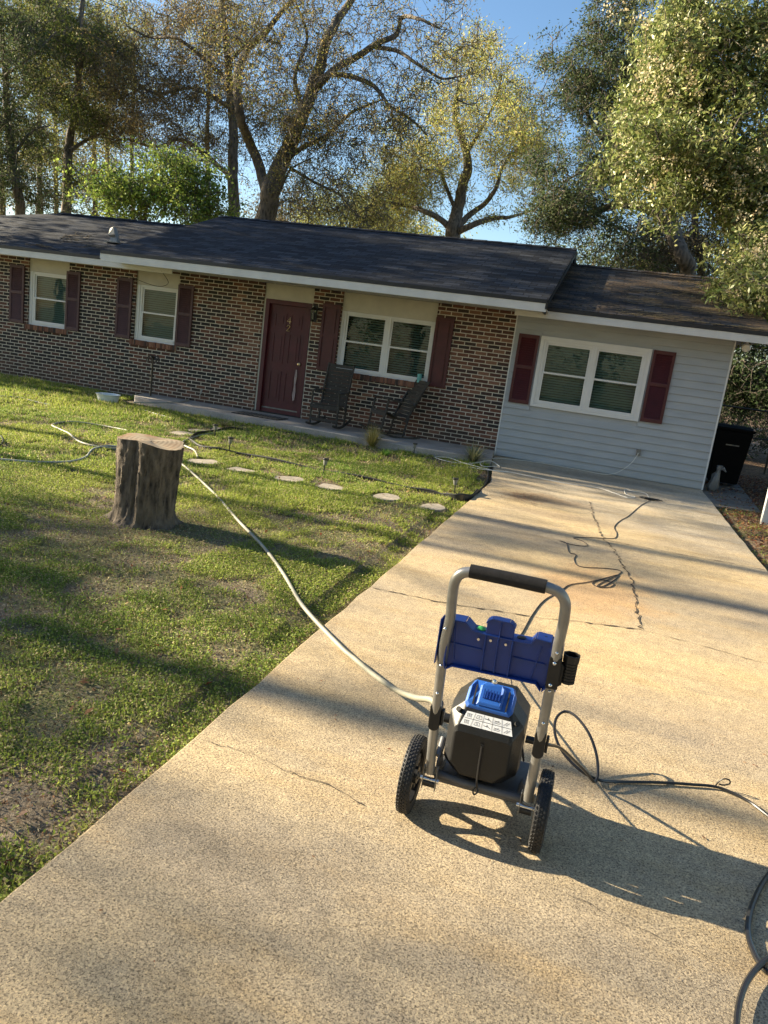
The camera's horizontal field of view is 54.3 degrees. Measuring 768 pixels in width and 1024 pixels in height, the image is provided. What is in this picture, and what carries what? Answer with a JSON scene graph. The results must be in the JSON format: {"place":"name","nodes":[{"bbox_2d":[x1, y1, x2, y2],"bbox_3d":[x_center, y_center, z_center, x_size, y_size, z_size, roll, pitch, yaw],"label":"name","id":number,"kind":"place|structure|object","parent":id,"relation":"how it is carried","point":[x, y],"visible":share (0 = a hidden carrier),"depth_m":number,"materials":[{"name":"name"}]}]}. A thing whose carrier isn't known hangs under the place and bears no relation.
{"place":"outdoors","nodes":[
{"label":"outdoors","id":0,"kind":"place"},
{"bbox_2d":[0,455,767,1023],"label":"driveway","id":1,"kind":"structure","parent":0,"point":[200,875],"depth_m":2.57,"materials":[{"name":"concrete"}]},
{"bbox_2d":[395,564,580,853],"bbox_3d":[0.379,0.619,2.578,0.516,0.997,0.542,11,13,15],"label":"pressure washer","id":2,"kind":"object","parent":1,"relation":"on","point":[482,742],"visible":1,"depth_m":2.49,"materials":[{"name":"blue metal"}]},
{"bbox_2d":[492,486,555,504],"bbox_3d":[1.785,-0.180,9.386,0.997,0.008,1.325,11,13,15],"label":"straw patch","id":3,"kind":"object","parent":1,"relation":"on","point":[522,496],"visible":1,"depth_m":9.44,"materials":[{"name":"beige plant"}]},
{"bbox_2d":[435,454,637,474],"bbox_3d":[2.451,-0.967,12.394,3.410,0.446,1.347,1,14,-28],"label":"extension cord","id":4,"kind":"object","parent":1,"relation":"on","point":[522,460],"visible":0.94,"depth_m":12.11,"materials":[{"name":"grey plastic"}]},
{"bbox_2d":[452,465,648,497],"bbox_3d":[2.470,-0.480,11.201,2.894,0.010,0.832,11,13,15],"label":"extension cord","id":5,"kind":"object","parent":1,"relation":"on","point":[573,484],"visible":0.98,"depth_m":11.13,"materials":[{"name":"grey plastic"}]},
{"bbox_2d":[510,500,650,761],"bbox_3d":[1.857,0.245,6.715,0.650,0.375,8.665,12,13,21],"label":"power cord","id":6,"kind":"object","parent":1,"relation":"on","point":[523,759],"visible":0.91,"depth_m":6.12,"materials":[{"name":"grey plastic"}]},
{"bbox_2d":[639,496,661,500],"bbox_3d":[3.789,-0.191,10.624,0.323,0.032,0.146,11,13,15],"label":"cord plug","id":7,"kind":"object","parent":1,"relation":"on","point":[651,499],"visible":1,"depth_m":10.56,"materials":[{"name":"black plastic"}]},
{"bbox_2d":[545,710,767,816],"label":"pressure hose","id":8,"kind":"object","parent":1,"relation":"on","point":[577,765],"visible":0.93,"depth_m":3.06,"materials":[{"name":"black rubber"}]},
{"bbox_2d":[715,778,730,785],"bbox_3d":[1.409,1.127,3.107,0.057,0.056,0.020,11,13,15],"label":"hose strap","id":9,"kind":"object","parent":8,"relation":"attached to","point":[729,783],"visible":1,"depth_m":3.10,"materials":[{"name":"beige plastic"}]},
{"bbox_2d":[733,871,767,1023],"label":"wand hose","id":10,"kind":"object","parent":1,"relation":"on","point":[759,965],"visible":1,"depth_m":2.15,"materials":[{"name":"black rubber"}]},
{"bbox_2d":[0,372,767,901],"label":"ground","id":11,"kind":"structure","parent":0,"point":[16,791],"depth_m":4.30,"materials":[{"name":"green plant"}]},
{"bbox_2d":[0,0,107,216],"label":"pine tree","id":12,"kind":"object","parent":11,"relation":"on","point":[14,174],"visible":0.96,"depth_m":26.06,"materials":[{"name":"green plant"}]},
{"bbox_2d":[0,445,116,462],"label":"garden hose","id":13,"kind":"object","parent":11,"relation":"on","point":[69,461],"visible":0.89,"depth_m":7.86,"materials":[{"name":"beige rubber"}]},
{"bbox_2d":[16,0,111,212],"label":"slim pine","id":14,"kind":"object","parent":11,"relation":"on","point":[49,89],"visible":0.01,"depth_m":41.03,"materials":[{"name":"green plant"}]},
{"bbox_2d":[0,0,132,212],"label":"slim pine","id":15,"kind":"object","parent":11,"relation":"on","point":[43,92],"visible":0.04,"depth_m":33.88,"materials":[{"name":"green plant"}]},
{"bbox_2d":[0,0,161,218],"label":"pine tree","id":16,"kind":"object","parent":11,"relation":"on","point":[61,170],"visible":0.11,"depth_m":36.55,"materials":[{"name":"green plant"}]},
{"bbox_2d":[0,0,164,213],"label":"pine tree","id":17,"kind":"object","parent":11,"relation":"on","point":[65,26],"visible":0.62,"depth_m":28.18,"materials":[{"name":"green plant"}]},
{"bbox_2d":[48,0,151,215],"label":"slim pine","id":18,"kind":"object","parent":11,"relation":"on","point":[103,11],"visible":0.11,"depth_m":36.91,"materials":[{"name":"green plant"}]},
{"bbox_2d":[96,392,120,402],"bbox_3d":[-5.013,-2.070,13.594,0.430,0.150,0.430,11,13,15],"label":"wash basin","id":19,"kind":"object","parent":11,"relation":"on","point":[107,397],"visible":0.79,"depth_m":13.46,"materials":[{"name":"plastic"}]},
{"bbox_2d":[51,0,184,215],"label":"young pine","id":20,"kind":"object","parent":11,"relation":"on","point":[108,157],"visible":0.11,"depth_m":32.33,"materials":[{"name":"green plant"}]},
{"bbox_2d":[80,0,196,219],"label":"slim pine","id":21,"kind":"object","parent":11,"relation":"on","point":[134,73],"visible":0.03,"depth_m":41.84,"materials":[{"name":"green plant"}]},
{"bbox_2d":[100,433,183,530],"bbox_3d":[-1.909,-0.248,5.964,0.718,0.693,0.612,11,13,15],"label":"tree stump","id":22,"kind":"object","parent":11,"relation":"on","point":[148,469],"visible":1,"depth_m":5.81,"materials":[{"name":"brown wood"}]},
{"bbox_2d":[52,134,252,224],"bbox_3d":[-6.977,-8.146,23.457,5.901,7.236,4.099,10,12,8],"label":"maple tree","id":23,"kind":"object","parent":11,"relation":"on","point":[179,191],"visible":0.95,"depth_m":22.44,"materials":[{"name":"green plant"}]},
{"bbox_2d":[49,0,298,216],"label":"water oak","id":24,"kind":"object","parent":11,"relation":"on","point":[167,82],"visible":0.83,"depth_m":27.73,"materials":[{"name":"green plant"}]},
{"bbox_2d":[170,431,193,435],"bbox_3d":[-3.009,-1.148,11.216,0.380,0.058,0.474,11,13,13],"label":"stepping stone","id":25,"kind":"object","parent":11,"relation":"on","point":[179,432],"visible":0.26,"depth_m":11.24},
{"bbox_2d":[187,459,219,465],"bbox_3d":[-2.172,-0.582,9.039,0.407,0.058,0.310,0,14,-31],"label":"stepping stone","id":26,"kind":"object","parent":11,"relation":"on","point":[207,461],"visible":0.37,"depth_m":9.04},
{"bbox_2d":[183,430,223,457],"bbox_3d":[-2.595,-1.004,10.511,0.377,0.036,2.786,6,12,-7],"label":"garden hose","id":27,"kind":"object","parent":11,"relation":"on","point":[194,450],"visible":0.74,"depth_m":10.41,"materials":[{"name":"white rubber"}]},
{"bbox_2d":[148,0,264,214],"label":"slim pine","id":28,"kind":"object","parent":11,"relation":"on","point":[205,71],"visible":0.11,"depth_m":39.01,"materials":[{"name":"green plant"}]},
{"bbox_2d":[213,424,217,435],"bbox_3d":[-2.496,-1.168,11.054,0.080,0.263,0.078,11,11,15],"label":"solar light","id":29,"kind":"object","parent":11,"relation":"on","point":[215,426],"visible":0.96,"depth_m":11.02,"materials":[{"name":"black"}]},
{"bbox_2d":[216,418,229,426],"bbox_3d":[-2.670,-1.498,12.480,0.420,0.148,0.360,11,13,15],"label":"grass tuft","id":30,"kind":"object","parent":11,"relation":"on","point":[224,423],"visible":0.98,"depth_m":12.47,"materials":[{"name":"green plant"}]},
{"bbox_2d":[228,437,233,449],"bbox_3d":[-2.071,-0.878,10.040,0.080,0.263,0.078,15,14,14],"label":"solar light","id":31,"kind":"object","parent":11,"relation":"on","point":[230,439],"visible":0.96,"depth_m":10.00,"materials":[{"name":"black"}]},
{"bbox_2d":[4,430,469,865],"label":"fallen leaves","id":32,"kind":"object","parent":11,"relation":"on","point":[116,650],"visible":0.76,"depth_m":3.97,"materials":[{"name":"brown plant"}]},
{"bbox_2d":[226,467,254,472],"bbox_3d":[-1.675,-0.467,8.802,0.337,0.058,0.245,13,13,23],"label":"stepping stone","id":33,"kind":"object","parent":11,"relation":"on","point":[239,469],"visible":0.33,"depth_m":8.81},
{"bbox_2d":[0,392,491,888],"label":"dead thatch","id":34,"kind":"object","parent":11,"relation":"on","point":[93,689],"visible":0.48,"depth_m":4.65,"materials":[{"name":"green plant"}]},
{"bbox_2d":[51,421,445,712],"bbox_3d":[-1.810,-0.265,6.853,1.042,0.368,9.412,0,15,-32],"label":"garden hose","id":35,"kind":"object","parent":11,"relation":"on","point":[371,673],"visible":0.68,"depth_m":4.35,"materials":[{"name":"white rubber"}]},
{"bbox_2d":[274,476,302,481],"bbox_3d":[-1.111,-0.365,8.707,0.357,0.058,0.414,12,13,20],"label":"stepping stone","id":36,"kind":"object","parent":11,"relation":"on","point":[287,478],"visible":0.32,"depth_m":8.69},
{"bbox_2d":[238,159,347,223],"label":"distant tree","id":37,"kind":"object","parent":11,"relation":"on","point":[280,218],"visible":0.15,"depth_m":45.31,"materials":[{"name":"green plant"}]},
{"bbox_2d":[134,393,493,464],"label":"porch slab","id":38,"kind":"structure","parent":11,"relation":"on","point":[439,449],"depth_m":13.18,"materials":[{"name":"concrete"}]},
{"bbox_2d":[146,355,159,395],"bbox_3d":[-4.525,-2.615,14.589,0.274,0.871,0.212,11,13,15],"label":"metal pole","id":39,"kind":"object","parent":38,"relation":"on","point":[152,359],"visible":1,"depth_m":14.54,"materials":[{"name":"black metal"}]},
{"bbox_2d":[133,389,201,402],"bbox_3d":[-3.910,-2.276,14.494,0.584,0.255,2.988,9,12,5],"label":"garden hose","id":40,"kind":"object","parent":38,"relation":"on","point":[166,402],"visible":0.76,"depth_m":13.72,"materials":[{"name":"rubber"}]},
{"bbox_2d":[231,411,287,420],"bbox_3d":[-2.273,-1.767,13.718,0.920,0.014,0.480,11,13,15],"label":"doormat","id":41,"kind":"object","parent":38,"relation":"on","point":[259,415],"visible":1,"depth_m":13.65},
{"bbox_2d":[305,362,354,428],"bbox_3d":[-0.931,-2.085,13.360,0.566,1.116,1.000,10,13,13],"label":"rocking chair","id":42,"kind":"object","parent":38,"relation":"on","point":[342,393],"visible":1,"depth_m":13.54,"materials":[{"name":"brown wood"}]},
{"bbox_2d":[359,380,429,438],"bbox_3d":[0.228,-1.894,13.296,1.000,1.116,0.566,11,9,-31],"label":"rocking chair","id":43,"kind":"object","parent":38,"relation":"on","point":[414,401],"visible":0.98,"depth_m":13.31,"materials":[{"name":"brown wood"}]},
{"bbox_2d":[323,458,328,472],"bbox_3d":[-0.736,-0.535,9.221,0.080,0.263,0.078,15,13,14],"label":"solar light","id":44,"kind":"object","parent":11,"relation":"on","point":[325,461],"visible":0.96,"depth_m":9.19,"materials":[{"name":"silver"}]},
{"bbox_2d":[317,483,341,489],"bbox_3d":[-0.599,-0.248,8.480,0.325,0.058,0.397,10,12,11],"label":"stepping stone","id":45,"kind":"object","parent":11,"relation":"on","point":[330,486],"visible":0.32,"depth_m":8.52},
{"bbox_2d":[189,427,491,502],"bbox_3d":[-0.631,-0.828,10.898,4.453,0.117,3.338,11,13,15],"label":"bed edging","id":46,"kind":"object","parent":11,"relation":"on","point":[465,497],"visible":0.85,"depth_m":9.55,"materials":[{"name":"black plastic"}]},
{"bbox_2d":[177,0,508,232],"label":"oak tree","id":47,"kind":"object","parent":11,"relation":"on","point":[272,181],"visible":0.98,"depth_m":24.42,"materials":[{"name":"brown plant"}]},
{"bbox_2d":[281,166,408,230],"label":"distant tree","id":48,"kind":"object","parent":11,"relation":"on","point":[323,223],"visible":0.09,"depth_m":43.79,"materials":[{"name":"green plant"}]},
{"bbox_2d":[356,422,389,446],"bbox_3d":[-0.179,-1.294,12.428,0.628,0.429,0.615,11,13,15],"label":"grass tuft","id":49,"kind":"object","parent":11,"relation":"on","point":[373,437],"visible":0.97,"depth_m":12.40,"materials":[{"name":"green plant"}]},
{"bbox_2d":[0,213,767,489],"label":"house","id":50,"kind":"structure","parent":11,"relation":"on","point":[552,355],"depth_m":13.66,"materials":[{"name":"brick"}]},
{"bbox_2d":[32,271,65,327],"bbox_3d":[-6.893,-4.410,15.572,1.000,1.150,0.182,11,13,15],"label":"window","id":51,"kind":"structure","parent":50,"relation":"in","point":[49,303],"depth_m":15.62,"materials":[{"name":"glass"}]},
{"bbox_2d":[29,231,107,248],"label":"fallen twigs","id":52,"kind":"object","parent":50,"relation":"on","point":[71,239],"visible":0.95,"depth_m":15.32,"materials":[{"name":"brown wood"}]},
{"bbox_2d":[138,285,177,343],"bbox_3d":[-4.454,-3.936,14.915,0.980,1.150,0.182,11,13,15],"label":"window","id":53,"kind":"structure","parent":50,"relation":"in","point":[158,305],"depth_m":14.95,"materials":[{"name":"white plastic"}]},
{"bbox_2d":[261,304,307,412],"bbox_3d":[-1.896,-2.922,14.249,0.776,1.958,0.115,11,13,15],"label":"door","id":54,"kind":"structure","parent":50,"relation":"in","point":[287,325],"depth_m":14.26,"materials":[{"name":"paint"}]},
{"bbox_2d":[339,311,435,381],"bbox_3d":[0.055,-3.030,13.707,1.830,1.170,0.182,11,13,15],"label":"window","id":55,"kind":"structure","parent":50,"relation":"in","point":[380,345],"depth_m":13.72,"materials":[{"name":"white plastic"}]},
{"bbox_2d":[417,374,421,381],"bbox_3d":[0.636,-2.412,13.492,0.084,0.150,0.084,11,13,15],"label":"drink tumbler","id":56,"kind":"object","parent":50,"relation":"on","point":[419,376],"visible":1,"depth_m":13.46,"materials":[{"name":"teal plastic"}]},
{"bbox_2d":[530,336,652,421],"bbox_3d":[3.493,-2.271,12.712,1.815,1.197,0.182,11,13,15],"label":"window","id":57,"kind":"structure","parent":50,"relation":"in","point":[578,376],"depth_m":12.70,"materials":[{"name":"white plastic"}]},
{"bbox_2d":[617,273,765,329],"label":"pine needles","id":58,"kind":"object","parent":50,"relation":"on","point":[689,308],"visible":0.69,"depth_m":12.35,"materials":[{"name":"plant"}]},
{"bbox_2d":[378,449,393,455],"bbox_3d":[0.016,-0.939,11.593,0.328,0.147,0.362,11,13,15],"label":"weed plant","id":59,"kind":"object","parent":11,"relation":"on","point":[387,453],"visible":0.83,"depth_m":11.61,"materials":[{"name":"green plant"}]},
{"bbox_2d":[373,493,400,501],"bbox_3d":[0.036,-0.148,8.395,0.320,0.058,0.433,9,12,8],"label":"stepping stone","id":60,"kind":"object","parent":11,"relation":"on","point":[388,497],"visible":0.53,"depth_m":8.35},
{"bbox_2d":[357,196,477,237],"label":"distant tree","id":61,"kind":"object","parent":11,"relation":"on","point":[424,230],"visible":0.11,"depth_m":44.35,"materials":[{"name":"green plant"}]},
{"bbox_2d":[421,504,445,513],"bbox_3d":[0.547,-0.032,8.222,0.267,0.058,0.402,12,13,17],"label":"stepping stone","id":62,"kind":"object","parent":11,"relation":"on","point":[438,507],"visible":0.59,"depth_m":8.17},
{"bbox_2d":[306,13,573,241],"bbox_3d":[2.834,-13.412,34.416,11.649,15.407,10.953,11,13,15],"label":"elm tree","id":63,"kind":"object","parent":11,"relation":"on","point":[454,225],"visible":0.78,"depth_m":32.76,"materials":[{"name":"green plant"}]},
{"bbox_2d":[452,477,458,493],"bbox_3d":[0.865,-0.289,9.127,0.080,0.263,0.078,7,12,16],"label":"solar light","id":64,"kind":"object","parent":11,"relation":"on","point":[455,480],"visible":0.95,"depth_m":9.10,"materials":[{"name":"silver"}]},
{"bbox_2d":[454,441,492,462],"bbox_3d":[1.463,-1.000,12.115,0.704,0.423,0.731,11,13,15],"label":"grass tuft","id":65,"kind":"object","parent":11,"relation":"on","point":[474,456],"visible":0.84,"depth_m":12.08,"materials":[{"name":"green plant"}]},
{"bbox_2d":[532,219,647,269],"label":"distant tree","id":66,"kind":"object","parent":11,"relation":"on","point":[592,262],"visible":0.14,"depth_m":41.13,"materials":[{"name":"green plant"}]},
{"bbox_2d":[503,0,696,274],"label":"holly tree","id":67,"kind":"object","parent":11,"relation":"on","point":[567,213],"visible":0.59,"depth_m":19.46,"materials":[{"name":"green plant"}]},
{"bbox_2d":[558,163,736,277],"bbox_3d":[8.848,-6.876,22.754,7.576,9.228,7.122,11,13,15],"label":"sweetgum tree","id":68,"kind":"object","parent":11,"relation":"on","point":[692,240],"visible":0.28,"depth_m":22.13,"materials":[{"name":"green plant"}]},
{"bbox_2d":[579,216,719,273],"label":"distant tree","id":69,"kind":"object","parent":11,"relation":"on","point":[627,252],"visible":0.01,"depth_m":40.31,"materials":[{"name":"green plant"}]},
{"bbox_2d":[578,0,767,356],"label":"laurel tree","id":70,"kind":"object","parent":11,"relation":"on","point":[688,88],"visible":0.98,"depth_m":12.80,"materials":[{"name":"green plant"}]},
{"bbox_2d":[701,265,767,460],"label":"evergreen shrub","id":71,"kind":"object","parent":11,"relation":"on","point":[741,368],"visible":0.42,"depth_m":19.08,"materials":[{"name":"green plant"}]},
{"bbox_2d":[703,474,767,565],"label":"leaf litter","id":72,"kind":"object","parent":11,"relation":"on","point":[755,502],"visible":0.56,"depth_m":10.86,"materials":[{"name":"brown plant"}]},
{"bbox_2d":[706,238,767,451],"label":"evergreen shrub","id":73,"kind":"object","parent":11,"relation":"on","point":[749,397],"visible":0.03,"depth_m":22.65,"materials":[{"name":"green plant"}]},
{"bbox_2d":[719,404,767,473],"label":"chain link fence","id":74,"kind":"object","parent":11,"relation":"on","point":[766,464],"visible":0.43,"depth_m":16.81,"materials":[{"name":"grey metal"}]},
{"bbox_2d":[742,351,767,446],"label":"evergreen shrub","id":75,"kind":"object","parent":11,"relation":"on","point":[759,394],"visible":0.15,"depth_m":19.72,"materials":[{"name":"green plant"}]},
{"bbox_2d":[760,491,767,524],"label":"wooden post","id":76,"kind":"object","parent":11,"relation":"on","point":[764,517],"depth_m":10.07,"materials":[{"name":"white paint"}]},
{"bbox_2d":[0,0,767,403],"label":"sky","id":77,"kind":"structure","parent":0,"point":[522,17],"materials":[{"name":"blue"}]},
{"bbox_2d":[99,465,765,1019],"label":"driveway bits","id":78,"kind":"object","parent":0,"point":[553,765],"visible":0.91,"depth_m":3.36,"materials":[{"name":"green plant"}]},
{"bbox_2d":[702,478,760,512],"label":"side path","id":79,"kind":"structure","parent":0,"point":[734,502],"depth_m":11.97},
{"bbox_2d":[706,465,725,490],"bbox_3d":[5.571,-0.565,12.540,0.258,0.440,0.170,11,13,15],"label":"plastic bag","id":80,"kind":"object","parent":79,"relation":"on","point":[713,484],"visible":1,"depth_m":12.50,"materials":[{"name":"white plastic"}]},
{"bbox_2d":[705,423,755,484],"bbox_3d":[6.247,-1.042,13.640,0.660,1.090,0.730,11,13,15],"label":"trash bin","id":81,"kind":"object","parent":79,"relation":"on","point":[731,446],"visible":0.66,"depth_m":13.33,"materials":[{"name":"plastic"}]}
]}

